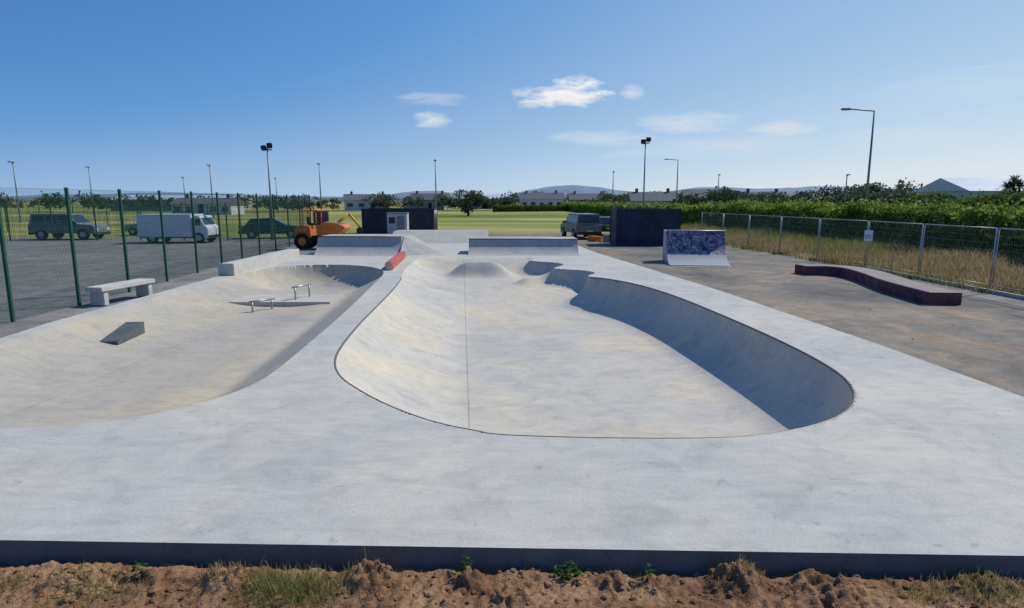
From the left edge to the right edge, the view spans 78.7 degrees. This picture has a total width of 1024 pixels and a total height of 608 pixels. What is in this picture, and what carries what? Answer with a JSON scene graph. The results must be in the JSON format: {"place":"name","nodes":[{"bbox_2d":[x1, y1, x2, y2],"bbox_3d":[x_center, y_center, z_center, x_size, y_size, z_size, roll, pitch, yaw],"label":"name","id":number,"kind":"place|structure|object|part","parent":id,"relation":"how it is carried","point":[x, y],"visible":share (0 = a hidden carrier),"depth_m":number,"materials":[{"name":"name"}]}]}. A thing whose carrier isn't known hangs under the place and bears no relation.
{"place":"outdoors","nodes":[
{"label":"outdoors","id":0,"kind":"place"},
{"bbox_2d":[0,237,297,324],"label":"yard tarmac","id":1,"kind":"structure","parent":0,"point":[103,258],"depth_m":27.03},
{"bbox_2d":[28,213,110,239],"bbox_3d":[-31.405,-5.505,44.297,4.630,1.800,2.190,0,9,-3],"label":"parked suv","id":2,"kind":"object","parent":1,"relation":"on","point":[92,227],"visible":0.59,"depth_m":43.41,"materials":[{"name":"grey paint"}]},
{"bbox_3d":[-32.867,-5.880,43.317,0.874,0.490,0.084,0,9,-3],"label":"side window","id":3,"kind":"part","parent":2,"relation":"part of","materials":[{"name":"black glass"}]},
{"bbox_3d":[-31.978,-5.887,43.361,0.968,0.490,0.084,0,9,-3],"label":"side window","id":4,"kind":"part","parent":2,"relation":"part of","materials":[{"name":"black glass"}]},
{"bbox_3d":[-31.147,-5.894,43.402,1.115,0.490,0.084,0,9,-3],"label":"side window","id":5,"kind":"part","parent":2,"relation":"part of","materials":[{"name":"black glass"}]},
{"bbox_2d":[0,187,310,322],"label":"green fence","id":6,"kind":"object","parent":1,"relation":"on","point":[72,251],"visible":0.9,"depth_m":19.48,"materials":[{"name":"metal"}]},
{"bbox_2d":[0,202,313,239],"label":"green fence","id":7,"kind":"object","parent":1,"relation":"on","point":[94,216],"visible":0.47,"depth_m":42.84,"materials":[{"name":"paint"}]},
{"bbox_2d":[136,214,221,242],"bbox_3d":[-21.850,-4.986,41.045,4.600,1.845,2.000,0,9,-2],"label":"white box truck","id":8,"kind":"object","parent":1,"relation":"on","point":[203,232],"visible":0.59,"depth_m":40.07,"materials":[{"name":"metal"}]},
{"bbox_2d":[260,143,273,239],"bbox_3d":[-16.600,-7.654,42.704,0.809,6.563,0.378,0,9,0],"label":"floodlight","id":9,"kind":"object","parent":1,"relation":"on","point":[264,147],"visible":0.95,"depth_m":42.52,"materials":[{"name":"metal"}]},
{"bbox_2d":[238,218,296,238],"bbox_3d":[-17.605,-5.568,45.705,4.430,1.460,2.090,-3,10,-17],"label":"parked car","id":10,"kind":"object","parent":1,"relation":"on","point":[260,223],"visible":0.29,"depth_m":44.80,"materials":[{"name":"green paint"}]},
{"bbox_2d":[0,245,316,337],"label":"path strip","id":11,"kind":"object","parent":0,"point":[10,328],"visible":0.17,"depth_m":16.04,"materials":[{"name":"grey concrete"}]},
{"bbox_2d":[85,278,154,305],"bbox_3d":[-10.720,-0.343,17.177,0.500,0.490,1.950,2,10,9],"label":"concrete bench","id":12,"kind":"object","parent":11,"relation":"on","point":[99,294],"visible":0.94,"depth_m":16.75,"materials":[{"name":"grey concrete"}]},
{"bbox_2d":[294,208,350,249],"bbox_3d":[-10.787,-4.321,35.574,2.918,2.330,1.580,0,9,0],"label":"site dumper","id":13,"kind":"object","parent":11,"relation":"on","point":[306,236],"visible":0.83,"depth_m":34.98,"materials":[{"name":"metal"}]},
{"bbox_2d":[314,210,363,234],"bbox_3d":[-11.548,-5.100,40.951,3.475,2.100,1.620,-3,10,-17],"label":"mini digger","id":14,"kind":"object","parent":11,"relation":"on","point":[325,218],"visible":0.4,"depth_m":40.57,"materials":[{"name":"metal"}]},
{"bbox_2d":[1,202,681,236],"bbox_3d":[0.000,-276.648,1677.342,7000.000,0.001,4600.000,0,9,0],"label":"ground","id":15,"kind":"structure","parent":0,"point":[490,221],"depth_m":90.91,"materials":[{"name":"green plant"}]},
{"bbox_2d":[7,161,20,220],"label":"street lamp","id":16,"kind":"object","parent":15,"relation":"on","point":[12,162],"visible":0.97,"depth_m":78.52,"materials":[{"name":"grey metal"}]},
{"bbox_2d":[85,166,93,214],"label":"street lamp","id":17,"kind":"object","parent":15,"relation":"on","point":[90,186],"visible":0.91,"depth_m":108.03,"materials":[{"name":"grey metal"}]},
{"bbox_2d":[1,204,207,229],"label":"green fence","id":18,"kind":"object","parent":15,"relation":"on","point":[106,207],"visible":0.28,"depth_m":55.41,"materials":[{"name":"metal"}]},
{"bbox_2d":[125,224,137,235],"bbox_3d":[-28.995,-6.341,50.648,4.430,1.460,2.090,-2,10,-9],"label":"parked car","id":19,"kind":"object","parent":15,"relation":"on","point":[134,227],"visible":0.12,"depth_m":49.62,"materials":[{"name":"black metal"}]},
{"bbox_2d":[110,195,252,210],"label":"warehouse","id":20,"kind":"structure","parent":15,"relation":"on","point":[162,201],"depth_m":159.99,"materials":[{"name":"metal"}]},
{"bbox_2d":[170,194,245,214],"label":"bungalow","id":21,"kind":"object","parent":15,"relation":"on","point":[201,201],"visible":0.45,"depth_m":120.18,"materials":[{"name":"stone"}]},
{"bbox_2d":[207,165,213,218],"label":"street lamp","id":22,"kind":"object","parent":15,"relation":"on","point":[211,188],"visible":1,"depth_m":93.34,"materials":[{"name":"grey metal"}]},
{"bbox_2d":[317,163,321,209],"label":"street lamp","id":23,"kind":"object","parent":15,"relation":"on","point":[320,186],"visible":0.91,"depth_m":93.33,"materials":[{"name":"grey metal"}]},
{"bbox_2d":[344,200,389,210],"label":"walls","id":24,"kind":"structure","parent":15,"relation":"on","point":[356,207],"depth_m":168.49,"materials":[{"name":"white paint"}]},
{"bbox_2d":[343,194,390,199],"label":"roof","id":25,"kind":"structure","parent":24,"relation":"on","point":[352,197],"depth_m":170.24,"materials":[{"name":"stone"}]},
{"bbox_2d":[387,212,408,233],"bbox_3d":[-9.200,-6.505,50.416,1.700,1.760,1.100,0,9,0],"label":"site office cabin","id":26,"kind":"object","parent":15,"relation":"on","point":[397,221],"visible":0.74,"depth_m":49.92,"materials":[{"name":"white metal"}]},
{"bbox_2d":[389,217,394,222],"bbox_3d":[-9.600,-6.688,49.874,0.500,0.500,0.020,0,9,0],"label":"window","id":27,"kind":"structure","parent":26,"relation":"in","point":[391,219],"depth_m":49.86,"materials":[{"name":"black glass"}]},
{"bbox_2d":[397,216,404,229],"bbox_3d":[-8.900,-6.343,49.932,0.600,1.400,0.020,0,9,0],"label":"door","id":28,"kind":"structure","parent":26,"relation":"in","point":[400,219],"depth_m":49.90,"materials":[{"name":"white metal"}]},
{"bbox_2d":[361,208,437,232],"bbox_3d":[-9.496,-7.113,53.154,6.027,2.060,2.420,0,9,0],"label":"storage container","id":29,"kind":"object","parent":15,"relation":"on","point":[374,220],"visible":0.69,"depth_m":51.96,"materials":[{"name":"metal"}]},
{"bbox_2d":[407,200,451,209],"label":"walls","id":30,"kind":"structure","parent":15,"relation":"on","point":[425,203],"depth_m":178.71,"materials":[{"name":"white paint"}]},
{"bbox_2d":[408,193,452,199],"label":"roof","id":31,"kind":"structure","parent":30,"relation":"on","point":[427,196],"depth_m":180.80,"materials":[{"name":"stone"}]},
{"bbox_2d":[434,160,436,207],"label":"street lamp","id":32,"kind":"object","parent":15,"relation":"on","point":[435,185],"visible":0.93,"depth_m":88.45,"materials":[{"name":"grey metal"}]},
{"bbox_2d":[0,178,927,209],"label":"distant trees","id":33,"kind":"object","parent":15,"relation":"on","point":[875,193],"visible":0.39,"depth_m":147.19,"materials":[{"name":"green plant"}]},
{"bbox_2d":[453,189,485,215],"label":"tree","id":34,"kind":"object","parent":15,"relation":"on","point":[478,197],"visible":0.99,"depth_m":109.83,"materials":[{"name":"green plant"}]},
{"bbox_2d":[461,194,507,208],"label":"warehouse","id":35,"kind":"structure","parent":15,"relation":"on","point":[493,195],"depth_m":199.07,"materials":[{"name":"metal"}]},
{"bbox_2d":[492,203,568,211],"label":"hedge","id":36,"kind":"object","parent":15,"relation":"on","point":[545,207],"visible":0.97,"depth_m":151.23,"materials":[{"name":"green plant"}]},
{"bbox_2d":[520,199,562,205],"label":"walls","id":37,"kind":"structure","parent":15,"relation":"on","point":[539,201],"depth_m":188.47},
{"bbox_2d":[519,193,564,198],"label":"roof","id":38,"kind":"structure","parent":37,"relation":"on","point":[541,195],"depth_m":189.56,"materials":[{"name":"stone"}]},
{"bbox_2d":[568,200,599,201],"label":"walls","id":39,"kind":"structure","parent":15,"relation":"on","point":[580,200],"depth_m":193.36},
{"bbox_2d":[567,194,608,199],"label":"roof","id":40,"kind":"structure","parent":39,"relation":"on","point":[579,196],"depth_m":195.01,"materials":[{"name":"stone"}]},
{"bbox_2d":[612,171,614,203],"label":"street lamp","id":41,"kind":"object","parent":15,"relation":"on","point":[612,188],"visible":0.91,"depth_m":108.19,"materials":[{"name":"grey metal"}]},
{"bbox_2d":[560,199,721,226],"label":"hedge","id":42,"kind":"object","parent":15,"relation":"on","point":[690,213],"visible":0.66,"depth_m":81.97,"materials":[{"name":"green plant"}]},
{"bbox_2d":[641,137,650,208],"bbox_3d":[10.400,-9.216,49.033,0.809,7.563,0.378,0,9,0],"label":"floodlight","id":43,"kind":"object","parent":15,"relation":"on","point":[647,139],"visible":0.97,"depth_m":48.78,"materials":[{"name":"metal"}]},
{"bbox_2d":[628,201,674,203],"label":"walls","id":44,"kind":"structure","parent":15,"relation":"on","point":[649,202],"depth_m":130.82,"materials":[{"name":"white paint"}]},
{"bbox_2d":[626,192,678,200],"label":"roof","id":45,"kind":"structure","parent":44,"relation":"on","point":[653,196],"depth_m":132.48,"materials":[{"name":"stone"}]},
{"bbox_2d":[665,159,678,202],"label":"street lamp","id":46,"kind":"object","parent":15,"relation":"on","point":[677,177],"visible":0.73,"depth_m":107.81,"materials":[{"name":"grey metal"}]},
{"bbox_2d":[709,186,757,203],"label":"tree","id":47,"kind":"object","parent":15,"relation":"on","point":[725,193],"visible":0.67,"depth_m":89.43,"materials":[{"name":"green plant"}]},
{"bbox_2d":[737,191,781,202],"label":"tree","id":48,"kind":"object","parent":15,"relation":"on","point":[748,193],"visible":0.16,"depth_m":93.05,"materials":[{"name":"green plant"}]},
{"bbox_2d":[844,174,850,205],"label":"street lamp","id":49,"kind":"object","parent":15,"relation":"on","point":[846,188],"visible":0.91,"depth_m":93.42,"materials":[{"name":"grey metal"}]},
{"bbox_2d":[681,225,1023,294],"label":"rough grass verge","id":50,"kind":"structure","parent":15,"relation":"on","point":[874,267],"depth_m":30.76,"materials":[{"name":"brown plant"}]},
{"bbox_2d":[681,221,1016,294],"bbox_3d":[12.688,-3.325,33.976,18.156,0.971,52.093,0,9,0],"label":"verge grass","id":51,"kind":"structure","parent":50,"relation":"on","point":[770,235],"depth_m":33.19,"materials":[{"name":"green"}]},
{"bbox_2d":[866,266,1023,299],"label":"kerb","id":52,"kind":"structure","parent":50,"relation":"on","point":[1010,295],"depth_m":19.45,"materials":[{"name":"concrete"}]},
{"bbox_2d":[841,108,874,199],"bbox_3d":[26.784,-10.284,48.976,2.718,9.790,0.300,0,9,0],"label":"street lamp","id":53,"kind":"object","parent":15,"relation":"on","point":[870,155],"visible":0.77,"depth_m":48.60,"materials":[{"name":"grey metal"}]},
{"bbox_2d":[708,196,1023,264],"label":"hedge","id":54,"kind":"object","parent":15,"relation":"on","point":[998,217],"visible":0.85,"depth_m":35.26,"materials":[{"name":"green plant"}]},
{"bbox_2d":[903,188,1023,207],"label":"hedge","id":55,"kind":"object","parent":15,"relation":"on","point":[998,199],"visible":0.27,"depth_m":33.06,"materials":[{"name":"green plant"}]},
{"bbox_2d":[914,178,1023,205],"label":"industrial unit","id":56,"kind":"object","parent":15,"relation":"on","point":[965,187],"visible":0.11,"depth_m":80.48,"materials":[{"name":"metal"}]},
{"bbox_2d":[993,175,1023,194],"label":"palm tree","id":57,"kind":"object","parent":15,"relation":"on","point":[1014,182],"visible":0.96,"depth_m":59.69,"materials":[{"name":"green plant"}]},
{"bbox_2d":[1,194,794,201],"bbox_3d":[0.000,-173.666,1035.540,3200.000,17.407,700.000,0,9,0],"label":"hills","id":58,"kind":"structure","parent":0,"point":[342,200],"depth_m":780.24,"materials":[{"name":"green plant"}]},
{"bbox_2d":[5,185,918,197],"bbox_3d":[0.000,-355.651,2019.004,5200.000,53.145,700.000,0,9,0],"label":"hills","id":59,"kind":"structure","parent":0,"point":[566,189],"depth_m":1814.28,"materials":[{"name":"green plant"}]},
{"bbox_2d":[0,243,1023,579],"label":"concrete deck","id":60,"kind":"structure","parent":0,"point":[308,455],"depth_m":5.82,"materials":[{"name":"grey concrete"}]},
{"bbox_2d":[0,265,383,427],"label":"skate basin","id":61,"kind":"object","parent":60,"relation":"in","point":[206,342],"visible":0.88,"depth_m":12.51,"materials":[{"name":"concrete"}]},
{"bbox_2d":[99,322,144,344],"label":"kicker ramp","id":62,"kind":"structure","parent":61,"relation":"on","point":[125,332],"depth_m":13.55,"materials":[{"name":"concrete"}]},
{"bbox_2d":[248,298,274,312],"bbox_3d":[-7.125,0.045,17.799,0.057,0.360,0.832,6,11,32],"label":"grind rail","id":63,"kind":"object","parent":61,"relation":"on","point":[254,301],"visible":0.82,"depth_m":17.72,"materials":[{"name":"metal"}]},
{"bbox_2d":[229,294,342,306],"bbox_3d":[-6.900,-0.104,19.245,3.000,0.160,1.500,0,9,0],"label":"manual pad","id":64,"kind":"object","parent":61,"relation":"on","point":[284,300],"visible":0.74,"depth_m":18.95,"materials":[{"name":"concrete"}]},
{"bbox_2d":[292,283,311,299],"bbox_3d":[-6.450,-0.361,19.202,0.057,0.460,0.854,4,10,20],"label":"grind rail","id":65,"kind":"object","parent":64,"relation":"on","point":[308,285],"visible":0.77,"depth_m":19.15,"materials":[{"name":"metal"}]},
{"bbox_2d":[218,249,299,275],"bbox_3d":[-9.950,-1.603,25.078,0.560,0.720,6.800,0,9,0],"label":"concrete ledge","id":66,"kind":"object","parent":60,"relation":"on","point":[238,267],"visible":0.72,"depth_m":23.64,"materials":[{"name":"grey concrete"}]},
{"bbox_2d":[313,234,408,255],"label":"quarter pipe ramp","id":67,"kind":"structure","parent":60,"relation":"on","point":[359,245],"depth_m":30.13,"materials":[{"name":"concrete"}]},
{"bbox_2d":[385,251,405,269],"bbox_3d":[-4.800,-1.835,25.922,0.280,0.300,5.245,-1,9,-4],"label":"red grind ledge","id":68,"kind":"object","parent":60,"relation":"on","point":[395,261],"visible":1,"depth_m":24.72,"materials":[{"name":"paint"}]},
{"bbox_2d":[401,234,441,255],"bbox_3d":[-4.350,-2.946,30.936,1.900,0.837,3.400,0,9,0],"label":"hip wedge","id":69,"kind":"object","parent":60,"relation":"on","point":[412,245],"visible":0.89,"depth_m":30.45,"materials":[{"name":"concrete"}]},
{"bbox_2d":[393,230,487,242],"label":"bank ramp","id":70,"kind":"structure","parent":60,"relation":"on","point":[444,236],"depth_m":39.53,"materials":[{"name":"concrete"}]},
{"bbox_2d":[468,237,578,255],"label":"quarter pipe ramp","id":71,"kind":"structure","parent":60,"relation":"on","point":[523,246],"depth_m":30.32,"materials":[{"name":"concrete"}]},
{"bbox_2d":[333,257,855,437],"bbox_3d":[0.469,0.138,18.100,8.163,1.099,22.696,-1,9,-4],"label":"skate bowl","id":72,"kind":"object","parent":60,"relation":"on","point":[514,345],"visible":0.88,"depth_m":13.35,"materials":[{"name":"concrete"}]},
{"bbox_2d":[334,277,855,438],"bbox_3d":[0.646,0.291,14.159,8.863,0.040,14.740,0,9,0],"label":"bowl coping","id":73,"kind":"object","parent":72,"relation":"on","point":[778,340],"visible":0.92,"depth_m":9.14,"materials":[{"name":"metal"}]},
{"bbox_2d":[0,558,1023,607],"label":"soil bank","id":74,"kind":"structure","parent":0,"point":[855,594],"depth_m":4.43,"materials":[{"name":"brown soil"}]},
{"bbox_2d":[177,554,801,607],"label":"dry grass tufts","id":75,"kind":"object","parent":74,"relation":"on","point":[381,583],"visible":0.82,"depth_m":4.49,"materials":[{"name":"beige plant"}]},
{"bbox_2d":[0,544,1023,607],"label":"grass tufts","id":76,"kind":"object","parent":74,"relation":"on","point":[292,590],"visible":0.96,"depth_m":4.40,"materials":[{"name":"green plant"}]},
{"bbox_2d":[0,562,1023,607],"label":"soil clods","id":77,"kind":"object","parent":74,"relation":"on","point":[498,589],"visible":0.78,"depth_m":4.44,"materials":[{"name":"brown soil"}]},
{"bbox_2d":[0,0,1023,196],"label":"sky","id":78,"kind":"structure","parent":0,"point":[505,96],"materials":[{"name":"blue"}]},
{"bbox_2d":[488,234,1023,396],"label":"old tarmac","id":79,"kind":"structure","parent":0,"point":[979,341],"depth_m":15.73,"materials":[{"name":"grey asphalt"}]},
{"bbox_2d":[560,213,601,237],"bbox_3d":[5.001,-5.735,45.674,2.190,1.800,4.630,-2,10,-10],"label":"parked suv","id":80,"kind":"object","parent":79,"relation":"on","point":[583,224],"visible":0.94,"depth_m":43.62,"materials":[{"name":"grey paint"}]},
{"bbox_2d":[588,234,609,241],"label":"site materials","id":81,"kind":"object","parent":79,"relation":"on","point":[606,237],"visible":0.37,"depth_m":41.73,"materials":[{"name":"metal"}]},
{"bbox_2d":[600,216,609,231],"bbox_3d":[7.600,-6.225,49.647,2.090,1.460,4.430,1,9,4],"label":"parked car","id":82,"kind":"object","parent":79,"relation":"on","point":[605,222],"visible":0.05,"depth_m":47.95,"materials":[{"name":"grey paint"}]},
{"bbox_2d":[609,209,681,245],"bbox_3d":[8.254,-4.820,38.937,3.927,2.210,2.420,0,9,0],"label":"storage container","id":83,"kind":"object","parent":79,"relation":"on","point":[638,227],"visible":0.85,"depth_m":37.76,"materials":[{"name":"metal"}]},
{"bbox_2d":[662,230,732,267],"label":"graffiti ramp","id":84,"kind":"structure","parent":79,"relation":"on","point":[704,248],"depth_m":27.34,"materials":[{"name":"paint"}]},
{"bbox_2d":[794,264,961,304],"bbox_3d":[11.782,-0.733,20.184,1.955,0.412,7.525,0,9,0],"label":"painted ledge","id":85,"kind":"object","parent":79,"relation":"on","point":[915,291],"visible":0.93,"depth_m":18.94,"materials":[{"name":"red paint"}]},
{"bbox_2d":[736,192,786,198],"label":"roof","id":86,"kind":"structure","parent":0,"point":[740,193],"depth_m":148.20,"materials":[{"name":"stone"}]},
{"bbox_2d":[725,245,1023,306],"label":"footpath","id":87,"kind":"structure","parent":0,"point":[1008,300],"depth_m":19.17,"materials":[{"name":"grey concrete"}]},
{"bbox_2d":[701,212,1023,292],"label":"site fence","id":88,"kind":"object","parent":87,"relation":"on","point":[818,249],"visible":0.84,"depth_m":23.19,"materials":[{"name":"metal"}]},
{"bbox_2d":[864,230,872,240],"bbox_3d":[14.218,-2.728,24.889,0.035,0.420,0.300,-9,13,-42],"label":"site sign","id":89,"kind":"object","parent":88,"relation":"attached to","point":[868,234],"visible":1,"depth_m":24.87,"materials":[{"name":"white plastic"}]},
{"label":"walls","id":90,"kind":"object","parent":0,"visible":0},
{"bbox_2d":[680,189,720,197],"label":"roof","id":91,"kind":"structure","parent":90,"relation":"on","point":[689,191],"depth_m":140.67,"materials":[{"name":"stone"}]},
{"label":"walls","id":92,"kind":"object","parent":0,"visible":0},
{"bbox_2d":[792,191,837,199],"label":"roof","id":93,"kind":"structure","parent":92,"relation":"on","point":[801,193],"depth_m":138.18,"materials":[{"name":"stone"}]}
]}

